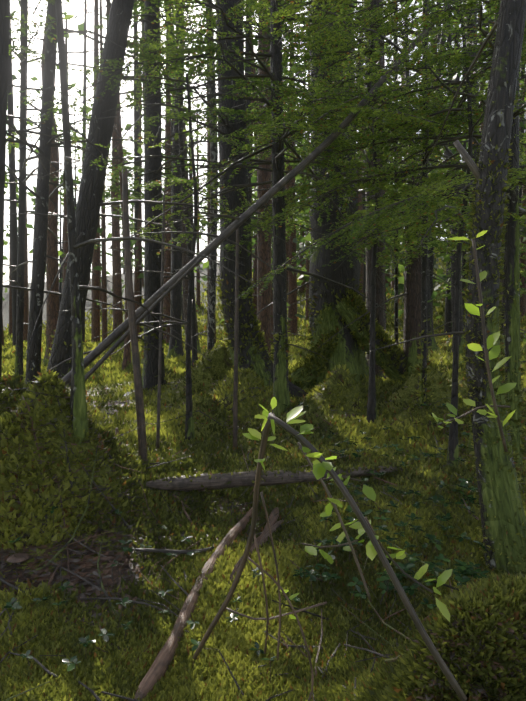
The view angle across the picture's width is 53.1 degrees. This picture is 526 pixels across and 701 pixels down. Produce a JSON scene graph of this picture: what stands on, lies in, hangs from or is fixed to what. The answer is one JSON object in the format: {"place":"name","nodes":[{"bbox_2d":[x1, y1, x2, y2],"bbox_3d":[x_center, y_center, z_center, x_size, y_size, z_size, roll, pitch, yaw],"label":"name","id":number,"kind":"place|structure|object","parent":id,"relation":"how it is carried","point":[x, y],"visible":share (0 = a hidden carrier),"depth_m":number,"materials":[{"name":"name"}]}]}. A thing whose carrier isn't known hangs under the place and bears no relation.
{"place":"outdoors","nodes":[
{"label":"outdoors","id":0,"kind":"place"},
{"bbox_2d":[0,249,525,614],"bbox_3d":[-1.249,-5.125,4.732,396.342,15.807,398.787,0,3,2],"label":"terrain","id":1,"kind":"structure","parent":0,"point":[220,357],"depth_m":6.89,"materials":[{"name":"green plant"}]},
{"bbox_2d":[0,81,525,700],"bbox_3d":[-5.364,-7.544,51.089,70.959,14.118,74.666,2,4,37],"label":"moss fronds","id":2,"kind":"object","parent":1,"relation":"on","point":[206,677],"visible":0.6,"depth_m":3.18,"materials":[{"name":"green plant"}]},
{"bbox_2d":[0,0,525,574],"bbox_3d":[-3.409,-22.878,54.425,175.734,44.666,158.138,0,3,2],"label":"tree trunks","id":3,"kind":"object","parent":1,"relation":"on","point":[82,212],"visible":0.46,"depth_m":8.54,"materials":[{"name":"brown plant"}]},
{"bbox_2d":[3,0,525,364],"bbox_3d":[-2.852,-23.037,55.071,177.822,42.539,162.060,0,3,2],"label":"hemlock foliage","id":4,"kind":"object","parent":3,"relation":"attached to","point":[439,244],"visible":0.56,"depth_m":5.95,"materials":[{"name":"green plant"}]},
{"bbox_2d":[0,0,525,700],"bbox_3d":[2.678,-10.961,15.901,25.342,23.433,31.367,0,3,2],"label":"branches","id":5,"kind":"object","parent":1,"relation":"on","point":[156,670],"visible":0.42,"depth_m":4.75,"materials":[{"name":"brown wood"}]},
{"bbox_2d":[242,230,515,621],"bbox_3d":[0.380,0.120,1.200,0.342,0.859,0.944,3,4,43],"label":"shrub leaves","id":6,"kind":"object","parent":5,"relation":"attached to","point":[319,469],"visible":0.92,"depth_m":1.00,"materials":[{"name":"green plant"}]},
{"bbox_2d":[0,345,525,700],"bbox_3d":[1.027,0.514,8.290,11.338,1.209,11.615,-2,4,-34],"label":"ground litter","id":7,"kind":"object","parent":1,"relation":"on","point":[86,564],"visible":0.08,"depth_m":3.06,"materials":[{"name":"plant"}]},
{"bbox_2d":[4,401,525,670],"bbox_3d":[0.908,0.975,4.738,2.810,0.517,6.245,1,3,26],"label":"ground plants","id":8,"kind":"object","parent":1,"relation":"on","point":[469,570],"visible":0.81,"depth_m":3.04,"materials":[{"name":"green plant"}]},
{"bbox_2d":[3,0,525,284],"label":"sky","id":9,"kind":"structure","parent":0,"point":[74,45],"materials":[{"name":"white"}]}
]}

